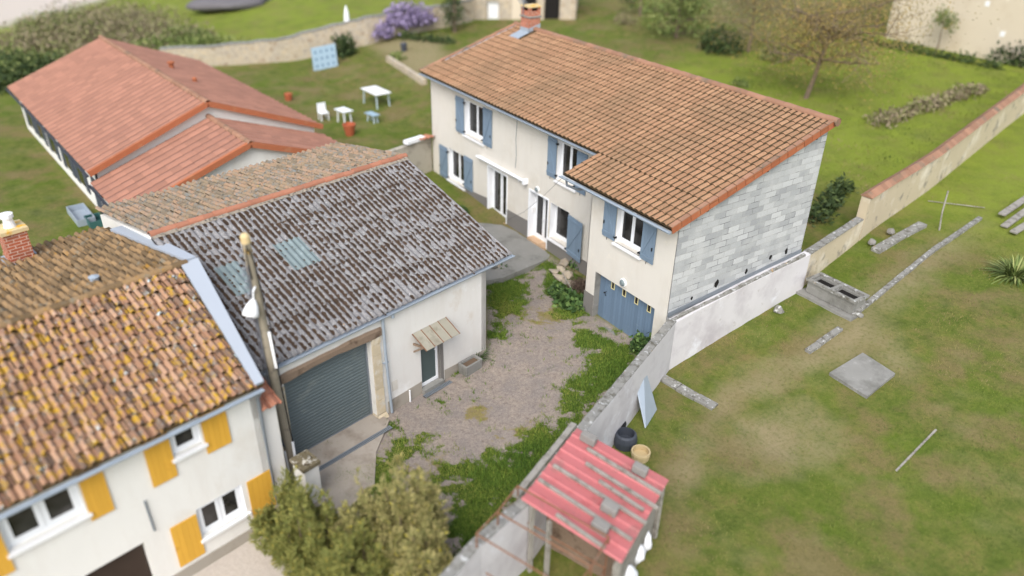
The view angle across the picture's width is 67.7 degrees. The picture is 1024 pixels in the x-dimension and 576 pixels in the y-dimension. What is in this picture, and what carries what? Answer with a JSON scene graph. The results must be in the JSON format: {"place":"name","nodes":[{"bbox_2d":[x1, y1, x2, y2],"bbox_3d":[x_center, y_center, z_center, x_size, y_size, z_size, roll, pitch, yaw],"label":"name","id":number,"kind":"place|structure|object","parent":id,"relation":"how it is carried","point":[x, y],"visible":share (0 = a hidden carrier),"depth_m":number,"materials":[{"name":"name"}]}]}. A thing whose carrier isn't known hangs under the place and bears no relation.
{"place":"outdoors","nodes":[
{"label":"outdoors","id":0,"kind":"place"},
{"bbox_2d":[0,0,1023,575],"bbox_3d":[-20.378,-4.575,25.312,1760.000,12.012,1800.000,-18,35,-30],"label":"ground","id":1,"kind":"structure","parent":0,"point":[40,190],"depth_m":23.89,"materials":[{"name":"green plant"}]},
{"bbox_2d":[0,43,70,94],"bbox_3d":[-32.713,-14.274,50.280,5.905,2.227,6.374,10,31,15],"label":"scrub","id":2,"kind":"object","parent":1,"relation":"on","point":[23,66],"visible":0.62,"depth_m":49.97,"materials":[{"name":"green plant"}]},
{"bbox_2d":[12,4,111,42],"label":"scrub","id":3,"kind":"object","parent":1,"relation":"on","point":[57,15],"visible":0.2,"depth_m":61.88,"materials":[{"name":"green plant"}]},
{"bbox_2d":[0,13,133,58],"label":"scrub","id":4,"kind":"object","parent":1,"relation":"on","point":[41,42],"visible":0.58,"depth_m":56.77,"materials":[{"name":"green plant"}]},
{"bbox_2d":[66,203,95,226],"bbox_3d":[-18.343,-3.117,32.507,0.700,0.300,1.800,-22,37,-34],"label":"tub","id":5,"kind":"object","parent":1,"relation":"on","point":[77,213],"visible":0.89,"depth_m":32.68,"materials":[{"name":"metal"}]},
{"bbox_2d":[0,0,172,50],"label":"scrub","id":6,"kind":"object","parent":1,"relation":"on","point":[84,20],"visible":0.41,"depth_m":61.58,"materials":[{"name":"green plant"}]},
{"bbox_2d":[84,212,102,228],"bbox_3d":[-17.479,-2.820,32.019,0.600,0.300,0.900,-22,37,-34],"label":"crate","id":7,"kind":"object","parent":1,"relation":"on","point":[95,224],"visible":0.61,"depth_m":31.78,"materials":[{"name":"teal plastic"}]},
{"bbox_2d":[51,0,190,39],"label":"scrub","id":8,"kind":"object","parent":1,"relation":"on","point":[135,13],"visible":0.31,"depth_m":66.65,"materials":[{"name":"green plant"}]},
{"bbox_2d":[0,211,276,575],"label":"house","id":9,"kind":"structure","parent":1,"relation":"on","point":[133,440],"depth_m":16.77,"materials":[{"name":"orange tile"}]},
{"bbox_2d":[0,477,92,559],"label":"window","id":10,"kind":"structure","parent":9,"relation":"in","point":[28,522],"depth_m":14.81,"materials":[{"name":"white paint"}]},
{"bbox_2d":[85,544,151,575],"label":"door","id":11,"kind":"structure","parent":9,"relation":"in","point":[133,562],"depth_m":16.74,"materials":[{"name":"wood"}]},
{"bbox_2d":[167,418,207,463],"bbox_3d":[-7.079,3.248,16.537,0.250,0.810,0.800,26,38,36],"label":"window","id":12,"kind":"structure","parent":9,"relation":"in","point":[192,435],"depth_m":16.62,"materials":[{"name":"white paint"}]},
{"bbox_2d":[196,485,251,543],"bbox_3d":[-6.852,5.272,18.025,0.250,0.990,1.280,26,38,36],"label":"window","id":13,"kind":"structure","parent":9,"relation":"in","point":[231,503],"depth_m":18.08,"materials":[{"name":"white paint"}]},
{"bbox_2d":[67,14,217,51],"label":"scrub","id":14,"kind":"object","parent":1,"relation":"on","point":[155,29],"visible":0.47,"depth_m":60.45,"materials":[{"name":"green plant"}]},
{"bbox_2d":[6,35,336,213],"bbox_3d":[-16.944,-8.049,37.888,10.565,5.356,20.469,-22,37,-34],"label":"bungalow","id":15,"kind":"object","parent":1,"relation":"on","point":[108,120],"visible":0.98,"depth_m":34.21,"materials":[{"name":"tile"}]},
{"bbox_2d":[127,24,250,49],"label":"scrub","id":16,"kind":"object","parent":1,"relation":"on","point":[192,39],"visible":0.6,"depth_m":59.10,"materials":[{"name":"green plant"}]},
{"bbox_2d":[185,0,268,12],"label":"tarpaulin","id":17,"kind":"object","parent":1,"relation":"on","point":[212,6],"visible":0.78,"depth_m":70.80,"materials":[{"name":"plastic"}]},
{"bbox_2d":[239,232,295,477],"bbox_3d":[-5.855,2.162,18.384,0.723,7.545,0.545,-18,35,-30],"label":"utility pole","id":18,"kind":"object","parent":1,"relation":"on","point":[254,307],"visible":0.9,"depth_m":17.88,"materials":[{"name":"concrete"}]},
{"bbox_2d":[256,375,286,498],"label":"wall","id":19,"kind":"structure","parent":1,"relation":"on","point":[269,399],"depth_m":18.33,"materials":[{"name":"paint"}]},
{"bbox_2d":[245,465,338,575],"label":"shrub","id":20,"kind":"object","parent":1,"relation":"on","point":[263,525],"visible":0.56,"depth_m":17.50,"materials":[{"name":"green plant"}]},
{"bbox_2d":[95,142,514,467],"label":"barn","id":21,"kind":"structure","parent":1,"relation":"on","point":[347,237],"depth_m":22.09,"materials":[{"name":"grey tile"}]},
{"bbox_2d":[284,343,372,454],"bbox_3d":[-4.995,2.989,20.787,0.090,2.800,2.720,26,38,36],"label":"roller door","id":22,"kind":"structure","parent":21,"relation":"in","point":[333,395],"depth_m":20.83,"materials":[{"name":"grey metal"}]},
{"bbox_2d":[420,346,437,386],"bbox_3d":[-2.522,2.082,23.038,0.111,1.880,0.700,26,38,36],"label":"door","id":23,"kind":"structure","parent":21,"relation":"in","point":[429,359],"depth_m":23.24,"materials":[{"name":"white paint"}]},
{"bbox_2d":[289,449,322,503],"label":"gate pillar","id":24,"kind":"structure","parent":1,"relation":"on","point":[307,462],"depth_m":18.82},
{"bbox_2d":[273,482,343,575],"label":"shrub","id":25,"kind":"object","parent":1,"relation":"on","point":[304,518],"visible":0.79,"depth_m":16.75,"materials":[{"name":"green plant"}]},
{"bbox_2d":[159,0,473,65],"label":"stone wall","id":26,"kind":"structure","parent":1,"relation":"on","point":[297,46],"depth_m":55.79,"materials":[{"name":"stone"}]},
{"bbox_2d":[369,17,399,40],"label":"wisteria","id":27,"kind":"object","parent":26,"relation":"attached to","point":[387,34],"visible":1,"depth_m":57.34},
{"bbox_2d":[383,0,438,29],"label":"wisteria","id":28,"kind":"object","parent":26,"relation":"attached to","point":[414,18],"visible":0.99,"depth_m":58.05,"materials":[{"name":"plant"}]},
{"bbox_2d":[317,102,328,121],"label":"garden chair","id":29,"kind":"object","parent":1,"relation":"on","point":[321,108],"visible":1,"depth_m":44.07,"materials":[{"name":"white paint"}]},
{"bbox_2d":[311,43,337,70],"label":"panel","id":30,"kind":"object","parent":1,"relation":"on","point":[324,57],"visible":1,"depth_m":53.61,"materials":[{"name":"blue plastic"}]},
{"bbox_2d":[275,414,388,538],"bbox_3d":[-4.560,4.814,20.559,2.500,0.272,4.364,18,34,27],"label":"apron","id":31,"kind":"object","parent":1,"relation":"on","point":[342,441],"visible":0.39,"depth_m":20.61,"materials":[{"name":"concrete"}]},
{"bbox_2d":[319,425,392,471],"bbox_3d":[-4.495,4.494,20.832,0.140,0.030,3.050,26,38,36],"label":"drain grate","id":32,"kind":"object","parent":31,"relation":"on","point":[350,450],"visible":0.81,"depth_m":20.98,"materials":[{"name":"grey metal"}]},
{"bbox_2d":[334,107,352,122],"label":"garden table","id":33,"kind":"object","parent":1,"relation":"on","point":[343,110],"visible":0.86,"depth_m":43.48,"materials":[{"name":"white paint"}]},
{"bbox_2d":[330,31,359,58],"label":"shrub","id":34,"kind":"object","parent":1,"relation":"on","point":[344,47],"visible":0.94,"depth_m":55.53,"materials":[{"name":"green plant"}]},
{"bbox_2d":[301,515,394,575],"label":"shrub","id":35,"kind":"object","parent":1,"relation":"on","point":[345,560],"visible":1,"depth_m":15.99,"materials":[{"name":"green plant"}]},
{"bbox_2d":[342,122,355,135],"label":"flower pot","id":36,"kind":"object","parent":1,"relation":"on","point":[349,128],"visible":1,"depth_m":41.65,"materials":[{"name":"ceramic"}]},
{"bbox_2d":[328,465,387,574],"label":"shrub","id":37,"kind":"object","parent":1,"relation":"on","point":[347,519],"visible":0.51,"depth_m":16.78,"materials":[{"name":"green plant"}]},
{"bbox_2d":[361,85,390,109],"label":"garden table","id":38,"kind":"object","parent":1,"relation":"on","point":[375,90],"visible":1,"depth_m":46.26,"materials":[{"name":"white paint"}]},
{"bbox_2d":[386,56,426,84],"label":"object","id":39,"kind":"structure","parent":1,"relation":"on","point":[409,72],"depth_m":50.91,"materials":[{"name":"stone"}]},
{"bbox_2d":[363,451,452,571],"bbox_3d":[-2.252,5.202,16.926,1.962,3.742,1.993,-18,35,-30],"label":"shrub","id":40,"kind":"object","parent":1,"relation":"on","point":[403,508],"visible":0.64,"depth_m":16.42,"materials":[{"name":"green plant"}]},
{"bbox_2d":[388,134,434,173],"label":"side wall","id":41,"kind":"structure","parent":1,"relation":"on","point":[419,154],"depth_m":36.45,"materials":[{"name":"paint"}]},
{"bbox_2d":[403,135,424,144],"bbox_3d":[-4.602,-6.971,35.953,0.331,0.160,1.122,24,37,35],"label":"window box","id":42,"kind":"object","parent":41,"relation":"on","point":[412,140],"visible":0.98,"depth_m":35.76,"materials":[{"name":"white paint"}]},
{"bbox_2d":[381,508,453,575],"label":"shrub","id":43,"kind":"object","parent":1,"relation":"on","point":[412,560],"visible":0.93,"depth_m":15.98,"materials":[{"name":"green plant"}]},
{"bbox_2d":[394,30,456,44],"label":"hedge","id":44,"kind":"object","parent":1,"relation":"on","point":[437,40],"visible":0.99,"depth_m":56.97,"materials":[{"name":"green plant"}]},
{"bbox_2d":[423,380,451,397],"bbox_3d":[-2.272,3.099,23.436,0.140,0.030,1.100,26,38,36],"label":"doorstep","id":45,"kind":"object","parent":1,"relation":"on","point":[433,391],"visible":1,"depth_m":23.39,"materials":[{"name":"grey concrete"}]},
{"bbox_2d":[435,0,466,32],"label":"conifer","id":46,"kind":"object","parent":1,"relation":"on","point":[453,13],"visible":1,"depth_m":58.70,"materials":[{"name":"green plant"}]},
{"bbox_2d":[458,354,482,376],"bbox_3d":[-1.319,2.462,24.184,0.398,0.390,0.718,26,38,36],"label":"planter","id":47,"kind":"object","parent":1,"relation":"on","point":[469,365],"visible":1,"depth_m":24.06,"materials":[{"name":"concrete"}]},
{"bbox_2d":[324,256,634,555],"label":"grass","id":48,"kind":"structure","parent":1,"relation":"on","point":[500,329],"depth_m":21.96,"materials":[{"name":"plant"}]},
{"bbox_2d":[479,223,549,284],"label":"terrace","id":49,"kind":"structure","parent":1,"relation":"on","point":[527,253],"depth_m":30.48,"materials":[{"name":"concrete"}]},
{"bbox_2d":[474,0,577,19],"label":"house","id":50,"kind":"structure","parent":1,"relation":"on","point":[511,9],"depth_m":62.48,"materials":[{"name":"paint"}]},
{"bbox_2d":[488,1,498,18],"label":"door","id":51,"kind":"structure","parent":50,"relation":"in","point":[493,6],"depth_m":62.89,"materials":[{"name":"white paint"}]},
{"bbox_2d":[477,486,609,575],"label":"pen frame","id":52,"kind":"object","parent":1,"relation":"on","point":[547,539],"visible":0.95,"depth_m":16.05,"materials":[{"name":"wood"}]},
{"bbox_2d":[545,280,569,297],"bbox_3d":[1.704,0.072,28.208,0.944,0.625,1.048,-18,35,-30],"label":"weed clump","id":53,"kind":"object","parent":1,"relation":"on","point":[554,288],"visible":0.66,"depth_m":28.08,"materials":[{"name":"green plant"}]},
{"bbox_2d":[551,287,582,313],"bbox_3d":[1.991,0.478,27.493,1.177,0.799,1.444,2,30,2],"label":"weed clump","id":54,"kind":"object","parent":1,"relation":"on","point":[569,299],"visible":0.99,"depth_m":27.38,"materials":[{"name":"green plant"}]},
{"bbox_2d":[565,275,585,293],"bbox_3d":[2.491,-0.171,28.135,1.038,0.751,1.088,-18,35,-30],"label":"dead bush","id":55,"kind":"object","parent":1,"relation":"on","point":[578,284],"visible":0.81,"depth_m":28.05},
{"bbox_2d":[521,428,668,575],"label":"shed","id":56,"kind":"structure","parent":1,"relation":"on","point":[573,456],"depth_m":17.16,"materials":[{"name":"metal"}]},
{"bbox_2d":[555,512,605,549],"bbox_3d":[1.421,5.063,15.920,1.238,0.197,0.065,23,36,33],"label":"batten","id":57,"kind":"object","parent":56,"relation":"on","point":[579,530],"visible":1,"depth_m":15.90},
{"bbox_2d":[538,478,632,541],"bbox_3d":[1.541,4.747,16.438,2.408,0.318,0.065,22,36,32],"label":"batten","id":58,"kind":"object","parent":56,"relation":"on","point":[582,507],"visible":1,"depth_m":16.45,"materials":[{"name":"wood"}]},
{"bbox_2d":[579,429,597,446],"bbox_3d":[1.825,3.580,18.184,0.433,0.246,0.201,21,35,30],"label":"concrete block","id":59,"kind":"object","parent":56,"relation":"on","point":[588,438],"depth_m":18.11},
{"bbox_2d":[553,463,646,524],"bbox_3d":[1.907,4.532,16.848,2.430,0.321,0.065,22,35,31],"label":"batten","id":60,"kind":"object","parent":56,"relation":"on","point":[599,494],"visible":1,"depth_m":16.86,"materials":[{"name":"wood"}]},
{"bbox_2d":[590,516,610,537],"bbox_3d":[1.845,4.997,15.979,0.415,0.244,0.221,21,35,30],"label":"concrete block","id":61,"kind":"object","parent":56,"relation":"on","point":[599,524],"depth_m":15.90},
{"bbox_2d":[600,498,619,518],"bbox_3d":[2.105,4.736,16.439,0.415,0.244,0.221,21,35,30],"label":"concrete block","id":62,"kind":"object","parent":56,"relation":"on","point":[609,507],"depth_m":16.36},
{"bbox_2d":[598,479,644,511],"bbox_3d":[2.409,4.581,16.872,1.182,0.191,0.065,23,36,34],"label":"batten","id":63,"kind":"object","parent":56,"relation":"on","point":[621,495],"visible":1,"depth_m":16.84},
{"bbox_2d":[585,462,658,510],"bbox_3d":[2.449,4.426,17.123,1.916,0.267,0.065,22,36,32],"label":"batten","id":64,"kind":"object","parent":56,"relation":"on","point":[623,486],"visible":1,"depth_m":17.08,"materials":[{"name":"wood"}]},
{"bbox_2d":[586,447,661,495],"bbox_3d":[2.550,4.187,17.515,1.998,0.276,0.065,22,36,32],"label":"batten","id":65,"kind":"object","parent":56,"relation":"on","point":[624,471],"visible":1,"depth_m":17.47,"materials":[{"name":"wood"}]},
{"bbox_2d":[631,461,648,478],"bbox_3d":[2.938,4.162,17.503,0.393,0.242,0.201,21,35,30],"label":"concrete block","id":66,"kind":"object","parent":56,"relation":"on","point":[640,469],"depth_m":17.43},
{"bbox_2d":[439,249,810,575],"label":"boundary wall","id":67,"kind":"structure","parent":1,"relation":"on","point":[674,341],"depth_m":22.44,"materials":[{"name":"grey concrete"}]},
{"bbox_2d":[476,485,518,547],"bbox_3d":[-0.278,4.798,16.076,0.085,0.449,1.635,18,34,27],"label":"railing","id":68,"kind":"object","parent":67,"relation":"on","point":[499,509],"visible":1,"depth_m":15.99,"materials":[{"name":"metal"}]},
{"bbox_2d":[513,422,576,498],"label":"beam","id":69,"kind":"structure","parent":67,"relation":"on","point":[545,458],"depth_m":17.72,"materials":[{"name":"wood"}]},
{"bbox_2d":[614,427,636,451],"bbox_3d":[3.137,4.160,21.116,0.660,0.400,0.660,-18,35,-30],"label":"barrel","id":70,"kind":"object","parent":1,"relation":"on","point":[625,439],"visible":0.97,"depth_m":20.95,"materials":[{"name":"grey plastic"}]},
{"bbox_2d":[614,11,638,24],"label":"bush","id":71,"kind":"object","parent":1,"relation":"on","point":[624,19],"visible":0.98,"depth_m":60.17,"materials":[{"name":"green plant"}]},
{"bbox_2d":[418,0,840,341],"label":"house","id":72,"kind":"structure","parent":1,"relation":"on","point":[672,189],"depth_m":26.06,"materials":[{"name":"tile"}]},
{"bbox_2d":[446,147,464,190],"bbox_3d":[-2.509,-5.563,35.471,0.350,1.630,1.630,-18,35,-30],"label":"window","id":73,"kind":"structure","parent":72,"relation":"in","point":[455,161],"depth_m":35.77,"materials":[{"name":"white paint"}]},
{"bbox_2d":[462,99,484,146],"bbox_3d":[-1.570,-7.177,33.035,0.350,1.640,1.710,-18,35,-30],"label":"window","id":74,"kind":"structure","parent":72,"relation":"in","point":[473,113],"depth_m":33.30,"materials":[{"name":"white paint"}]},
{"bbox_2d":[487,165,507,223],"bbox_3d":[-0.515,-4.081,33.026,0.325,2.210,1.560,-18,35,-30],"label":"french door","id":75,"kind":"structure","parent":72,"relation":"in","point":[497,181],"depth_m":33.26,"materials":[{"name":"white paint"}]},
{"bbox_2d":[527,188,548,248],"bbox_3d":[1.195,-2.853,30.874,0.385,2.150,1.360,-18,35,-30],"label":"french door","id":76,"kind":"structure","parent":72,"relation":"in","point":[538,213],"depth_m":31.15,"materials":[{"name":"white paint"}]},
{"bbox_2d":[546,202,568,251],"bbox_3d":[1.922,-2.434,29.772,0.410,1.600,1.320,-18,35,-30],"label":"window","id":77,"kind":"structure","parent":72,"relation":"in","point":[558,221],"depth_m":30.05,"materials":[{"name":"white paint"}]},
{"bbox_2d":[553,140,577,192],"bbox_3d":[2.101,-4.533,28.290,0.350,1.640,1.320,-18,35,-30],"label":"window","id":78,"kind":"structure","parent":72,"relation":"in","point":[566,158],"depth_m":28.49,"materials":[{"name":"white paint"}]},
{"bbox_2d":[598,275,654,341],"bbox_3d":[3.819,0.831,25.598,0.091,1.910,2.830,-18,35,-30],"label":"garage door","id":79,"kind":"structure","parent":72,"relation":"in","point":[616,305],"depth_m":25.69,"materials":[{"name":"blue paint"}]},
{"bbox_2d":[611,205,643,259],"bbox_3d":[3.749,-1.835,24.021,0.320,1.500,1.350,-18,35,-30],"label":"window","id":80,"kind":"structure","parent":72,"relation":"in","point":[629,228],"depth_m":24.24,"materials":[{"name":"white paint"}]},
{"bbox_2d":[625,565,637,575],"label":"sack","id":81,"kind":"object","parent":1,"relation":"on","point":[631,570],"visible":0.34,"depth_m":16.87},
{"bbox_2d":[628,329,651,354],"bbox_3d":[4.274,1.782,24.947,0.967,1.012,0.985,18,34,27],"label":"weed clump","id":82,"kind":"object","parent":1,"relation":"on","point":[639,342],"visible":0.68,"depth_m":24.77,"materials":[{"name":"green plant"}]},
{"bbox_2d":[635,544,645,563],"bbox_3d":[2.763,6.096,17.667,0.546,0.660,0.639,-18,35,-30],"label":"sack","id":83,"kind":"object","parent":1,"relation":"on","point":[640,556],"visible":0.29,"depth_m":17.44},
{"bbox_2d":[631,444,650,463],"bbox_3d":[3.478,4.503,20.671,0.537,0.260,0.537,-18,35,-30],"label":"tub","id":84,"kind":"object","parent":1,"relation":"on","point":[640,453],"visible":0.98,"depth_m":20.68,"materials":[{"name":"plastic"}]},
{"bbox_2d":[637,376,656,427],"bbox_3d":[3.873,3.026,21.972,0.854,1.478,1.041,-18,35,-30],"label":"metal sheet","id":85,"kind":"object","parent":1,"relation":"on","point":[647,403],"visible":0.64,"depth_m":21.96,"materials":[{"name":"metal"}]},
{"bbox_2d":[644,531,651,550],"bbox_3d":[3.058,5.891,18.020,0.542,0.792,0.498,11,31,16],"label":"sack","id":86,"kind":"object","parent":1,"relation":"on","point":[648,544],"visible":0.26,"depth_m":17.80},
{"bbox_2d":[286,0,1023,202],"bbox_3d":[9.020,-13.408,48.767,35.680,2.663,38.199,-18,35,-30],"label":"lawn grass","id":87,"kind":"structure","parent":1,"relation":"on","point":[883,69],"depth_m":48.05,"materials":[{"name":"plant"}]},
{"bbox_2d":[628,0,730,38],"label":"bushy tree","id":88,"kind":"object","parent":1,"relation":"on","point":[693,6],"visible":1,"depth_m":54.82,"materials":[{"name":"green plant"}]},
{"bbox_2d":[660,375,717,409],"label":"kerb","id":89,"kind":"structure","parent":1,"relation":"on","point":[687,392],"depth_m":23.08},
{"bbox_2d":[696,23,744,57],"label":"bush","id":90,"kind":"object","parent":1,"relation":"on","point":[723,46],"visible":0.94,"depth_m":52.18,"materials":[{"name":"green plant"}]},
{"bbox_2d":[731,75,750,88],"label":"bush","id":91,"kind":"object","parent":1,"relation":"on","point":[743,82],"visible":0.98,"depth_m":45.69,"materials":[{"name":"green plant"}]},
{"bbox_2d":[692,0,825,56],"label":"budding tree","id":92,"kind":"object","parent":1,"relation":"on","point":[745,2],"visible":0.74,"depth_m":50.77,"materials":[{"name":"green plant"}]},
{"bbox_2d":[759,39,793,63],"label":"bush","id":93,"kind":"object","parent":1,"relation":"on","point":[770,59],"visible":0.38,"depth_m":50.17,"materials":[{"name":"green plant"}]},
{"bbox_2d":[531,132,1023,575],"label":"lawn grass","id":94,"kind":"structure","parent":1,"relation":"on","point":[882,391],"depth_m":22.01,"materials":[{"name":"plant"}]},
{"bbox_2d":[805,326,842,353],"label":"kerb","id":95,"kind":"structure","parent":1,"relation":"on","point":[822,340],"depth_m":24.46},
{"bbox_2d":[796,272,869,321],"bbox_3d":[11.005,0.378,26.181,1.050,0.950,2.200,-18,35,-30],"label":"cistern","id":96,"kind":"object","parent":1,"relation":"on","point":[834,295],"visible":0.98,"depth_m":25.95,"materials":[{"name":"concrete"}]},
{"bbox_2d":[803,217,863,285],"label":"wall","id":97,"kind":"structure","parent":1,"relation":"on","point":[826,251],"depth_m":27.68,"materials":[{"name":"paint"}]},
{"bbox_2d":[807,172,859,226],"bbox_3d":[13.171,-3.686,31.424,1.403,1.173,4.708,21,35,31],"label":"hedge","id":98,"kind":"object","parent":1,"relation":"on","point":[831,201],"visible":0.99,"depth_m":31.17,"materials":[{"name":"green plant"}]},
{"bbox_2d":[675,0,998,124],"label":"budding tree","id":99,"kind":"object","parent":1,"relation":"on","point":[829,35],"visible":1,"depth_m":41.12,"materials":[{"name":"green plant"}]},
{"bbox_2d":[829,353,894,398],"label":"slab","id":100,"kind":"structure","parent":1,"relation":"on","point":[864,375],"depth_m":22.97,"materials":[{"name":"concrete"}]},
{"bbox_2d":[871,221,926,253],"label":"stone slab","id":101,"kind":"structure","parent":1,"relation":"on","point":[889,242],"depth_m":28.87,"materials":[{"name":"stone"}]},
{"bbox_2d":[895,429,936,470],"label":"pole","id":102,"kind":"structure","parent":1,"relation":"on","point":[915,450],"depth_m":20.47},
{"bbox_2d":[851,216,982,316],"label":"kerb","id":103,"kind":"structure","parent":1,"relation":"on","point":[908,270],"depth_m":27.32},
{"bbox_2d":[844,32,1005,69],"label":"hedge","id":104,"kind":"object","parent":1,"relation":"on","point":[947,56],"visible":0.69,"depth_m":49.77,"materials":[{"name":"green plant"}]},
{"bbox_2d":[862,81,989,128],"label":"hedge","id":105,"kind":"object","parent":1,"relation":"on","point":[924,102],"visible":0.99,"depth_m":41.36,"materials":[{"name":"green plant"}]},
{"bbox_2d":[856,83,1023,240],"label":"garden wall","id":106,"kind":"structure","parent":1,"relation":"on","point":[885,199],"depth_m":32.08,"materials":[{"name":"concrete"}]},
{"bbox_2d":[929,4,959,51],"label":"sapling","id":107,"kind":"object","parent":1,"relation":"on","point":[946,20],"visible":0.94,"depth_m":50.13,"materials":[{"name":"green plant"}]},
{"bbox_2d":[885,0,1023,66],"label":"house","id":108,"kind":"structure","parent":1,"relation":"on","point":[1006,27],"depth_m":49.97,"materials":[{"name":"paint"}]},
{"bbox_2d":[982,254,1023,286],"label":"grass clump","id":109,"kind":"object","parent":1,"relation":"on","point":[1012,270],"visible":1,"depth_m":26.34,"materials":[{"name":"green plant"}]},
{"bbox_2d":[986,40,1023,67],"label":"bush","id":110,"kind":"object","parent":1,"relation":"on","point":[1017,60],"visible":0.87,"depth_m":48.13,"materials":[{"name":"green plant"}]},
{"bbox_2d":[998,196,1023,215],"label":"plank","id":111,"kind":"object","parent":1,"relation":"on","point":[1012,207],"visible":1,"depth_m":30.48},
{"bbox_2d":[1000,208,1023,227],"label":"plank","id":112,"kind":"object","parent":1,"relation":"on","point":[1012,220],"visible":1,"depth_m":29.80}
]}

